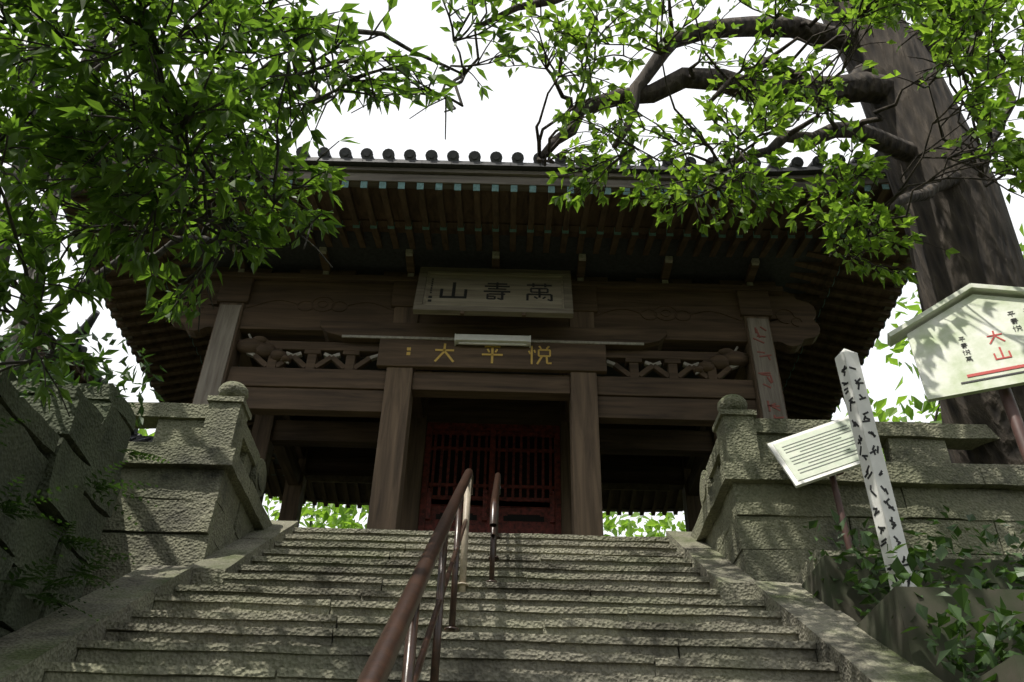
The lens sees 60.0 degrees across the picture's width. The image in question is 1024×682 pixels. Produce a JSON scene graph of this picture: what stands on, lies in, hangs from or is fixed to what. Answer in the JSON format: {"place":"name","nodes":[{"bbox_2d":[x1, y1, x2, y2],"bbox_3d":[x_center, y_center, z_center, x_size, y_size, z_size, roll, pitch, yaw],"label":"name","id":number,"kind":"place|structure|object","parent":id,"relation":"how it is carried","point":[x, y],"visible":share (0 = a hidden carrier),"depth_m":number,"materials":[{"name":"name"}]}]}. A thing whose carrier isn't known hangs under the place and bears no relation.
{"place":"outdoors","nodes":[
{"label":"outdoors","id":0,"kind":"place"},
{"bbox_2d":[62,171,912,514],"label":"roof rafters","id":1,"kind":"object","parent":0,"point":[852,311],"visible":0.23,"depth_m":10.01,"materials":[{"name":"brown wood"}]},
{"bbox_2d":[0,0,1023,536],"label":"sky","id":2,"kind":"structure","parent":0,"point":[505,122],"materials":[{"name":"white"}]},
{"bbox_2d":[7,366,1023,681],"bbox_3d":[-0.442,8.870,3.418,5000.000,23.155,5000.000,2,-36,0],"label":"ground","id":3,"kind":"structure","parent":0,"point":[897,604],"depth_m":4.11,"materials":[{"name":"soil"}]},
{"bbox_2d":[0,365,134,637],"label":"rubble wall","id":4,"kind":"structure","parent":3,"relation":"on","point":[53,449],"depth_m":4.47,"materials":[{"name":"stone"}]},
{"bbox_2d":[0,310,141,435],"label":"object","id":5,"kind":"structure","parent":3,"relation":"on","point":[80,370],"depth_m":11.98,"materials":[{"name":"green plant"}]},
{"bbox_2d":[130,436,153,441],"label":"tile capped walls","id":6,"kind":"structure","parent":3,"relation":"on","point":[142,438],"depth_m":9.84,"materials":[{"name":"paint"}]},
{"bbox_2d":[83,381,271,595],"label":"stone wall","id":7,"kind":"structure","parent":3,"relation":"on","point":[209,479],"depth_m":6.19,"materials":[{"name":"grey stone"}]},
{"bbox_2d":[0,0,676,416],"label":"tree","id":8,"kind":"object","parent":3,"relation":"on","point":[86,94],"depth_m":3.74,"materials":[{"name":"green plant"}]},
{"bbox_2d":[42,527,839,681],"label":"stone steps","id":9,"kind":"structure","parent":3,"relation":"on","point":[303,604],"depth_m":4.67,"materials":[{"name":"grey stone"}]},
{"bbox_2d":[357,469,472,681],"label":"handrail","id":10,"kind":"object","parent":9,"relation":"on","point":[401,625],"visible":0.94,"depth_m":3.10,"materials":[{"name":"metal"}]},
{"bbox_2d":[486,473,500,581],"bbox_3d":[-0.126,1.364,6.639,0.080,1.586,1.734,2,-36,0],"label":"handrail","id":11,"kind":"object","parent":9,"relation":"on","point":[494,518],"visible":0.94,"depth_m":5.80,"materials":[{"name":"metal"}]},
{"bbox_2d":[0,520,943,681],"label":"stone curbs","id":12,"kind":"structure","parent":3,"relation":"on","point":[29,651],"depth_m":4.64,"materials":[{"name":"grey stone"}]},
{"bbox_2d":[192,302,787,535],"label":"gate pillars","id":13,"kind":"structure","parent":3,"relation":"on","point":[395,499],"depth_m":9.42,"materials":[{"name":"brown wood"}]},
{"bbox_2d":[42,135,905,463],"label":"roof eaves","id":14,"kind":"object","parent":13,"relation":"on","point":[618,265],"visible":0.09,"depth_m":10.19,"materials":[{"name":"brown wood"}]},
{"bbox_2d":[49,138,911,511],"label":"eave fascia","id":15,"kind":"structure","parent":14,"relation":"attached to","point":[431,178],"depth_m":9.04,"materials":[{"name":"brown wood"}]},
{"bbox_2d":[61,170,907,515],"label":"rafter end caps","id":16,"kind":"object","parent":14,"relation":"attached to","point":[513,188],"visible":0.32,"depth_m":9.67,"materials":[{"name":"teal metal"}]},
{"bbox_2d":[406,343,551,363],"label":"gold characters","id":17,"kind":"object","parent":13,"relation":"attached to","point":[444,349],"visible":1,"depth_m":9.64,"materials":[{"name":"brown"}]},
{"bbox_2d":[418,422,560,534],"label":"red doors","id":18,"kind":"structure","parent":13,"relation":"on","point":[523,461],"depth_m":11.20,"materials":[{"name":"paint"}]},
{"bbox_2d":[193,304,786,418],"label":"couplet boards","id":19,"kind":"object","parent":13,"relation":"attached to","point":[226,321],"visible":0.68,"depth_m":9.60,"materials":[{"name":"brown wood"}]},
{"bbox_2d":[269,340,713,489],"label":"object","id":20,"kind":"structure","parent":13,"relation":"attached to","point":[629,453],"depth_m":11.63,"materials":[{"name":"brown wood"}]},
{"bbox_2d":[454,333,530,347],"bbox_3d":[-0.210,-0.001,9.684,0.830,0.103,0.105,2,-36,0],"label":"light fixture","id":21,"kind":"object","parent":13,"relation":"attached to","point":[495,340],"visible":1,"depth_m":9.65,"materials":[{"name":"white paint"}]},
{"bbox_2d":[239,354,746,495],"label":"gate inner beams","id":22,"kind":"structure","parent":13,"relation":"attached to","point":[288,457],"depth_m":12.50,"materials":[{"name":"brown wood"}]},
{"bbox_2d":[342,335,643,345],"bbox_3d":[-0.210,-0.009,9.752,3.320,0.030,0.014,2,-36,0],"label":"horizontal rod","id":23,"kind":"object","parent":13,"relation":"attached to","point":[532,341],"visible":0.71,"depth_m":9.74,"materials":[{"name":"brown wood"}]},
{"bbox_2d":[413,267,573,317],"bbox_3d":[-0.197,-0.516,9.963,1.720,0.982,0.537,2,-36,0],"label":"name board","id":24,"kind":"object","parent":13,"relation":"attached to","point":[492,292],"visible":1,"depth_m":9.81,"materials":[{"name":"grey wood"}]},
{"bbox_2d":[210,271,782,425],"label":"wooden beams","id":25,"kind":"structure","parent":13,"relation":"attached to","point":[290,327],"depth_m":9.81,"materials":[{"name":"brown wood"}]},
{"bbox_2d":[236,336,748,378],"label":"gate ornaments","id":26,"kind":"object","parent":25,"relation":"attached to","point":[259,347],"visible":0.88,"depth_m":9.72},
{"bbox_2d":[246,333,738,374],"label":"gate ornament tips","id":27,"kind":"object","parent":26,"relation":"attached to","point":[375,357],"visible":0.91,"depth_m":9.76,"materials":[{"name":"brown wood"}]},
{"bbox_2d":[170,277,819,353],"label":"gate cloud carvings","id":28,"kind":"object","parent":25,"relation":"attached to","point":[794,326],"visible":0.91,"depth_m":10.07,"materials":[{"name":"brown wood"}]},
{"bbox_2d":[215,249,775,285],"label":"gate brackets","id":29,"kind":"object","parent":25,"relation":"on","point":[665,271],"visible":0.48,"depth_m":10.44,"materials":[{"name":"brown wood"}]},
{"bbox_2d":[232,245,759,285],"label":"gate bracket tips","id":30,"kind":"object","parent":29,"relation":"attached to","point":[582,257],"visible":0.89,"depth_m":10.14,"materials":[{"name":"brown wood"}]},
{"bbox_2d":[0,319,1023,681],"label":"shrubs","id":31,"kind":"object","parent":3,"relation":"on","point":[986,657],"visible":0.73,"depth_m":4.45,"materials":[{"name":"green plant"}]},
{"bbox_2d":[138,224,1023,537],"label":"trees","id":32,"kind":"object","parent":3,"relation":"on","point":[350,522],"depth_m":19.12,"materials":[{"name":"green plant"}]},
{"bbox_2d":[481,0,1023,464],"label":"tree","id":33,"kind":"object","parent":3,"relation":"on","point":[951,198],"depth_m":6.06,"materials":[{"name":"green plant"}]},
{"bbox_2d":[691,394,1023,581],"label":"stone wall","id":34,"kind":"structure","parent":3,"relation":"on","point":[759,511],"depth_m":6.18,"materials":[{"name":"grey stone"}]},
{"bbox_2d":[835,348,916,589],"bbox_3d":[2.015,0.979,4.759,0.130,2.061,0.503,-14,-39,20],"label":"post","id":35,"kind":"object","parent":3,"relation":"on","point":[887,521],"visible":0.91,"depth_m":4.88,"materials":[{"name":"white paint"}]},
{"bbox_2d":[793,551,1023,583],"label":"stone ledge","id":36,"kind":"object","parent":3,"relation":"on","point":[806,570],"visible":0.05,"depth_m":5.34,"materials":[{"name":"grey stone"}]},
{"bbox_2d":[767,416,860,549],"bbox_3d":[2.127,0.974,5.906,0.717,1.135,0.169,-6,-37,9],"label":"info board","id":37,"kind":"object","parent":36,"relation":"on","point":[817,453],"visible":0.8,"depth_m":6.02,"materials":[{"name":"white paint"}]},
{"bbox_2d":[887,283,1023,461],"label":"notice sign","id":38,"kind":"object","parent":3,"relation":"on","point":[968,339],"visible":1,"depth_m":4.89,"materials":[{"name":"white wood"}]}
]}

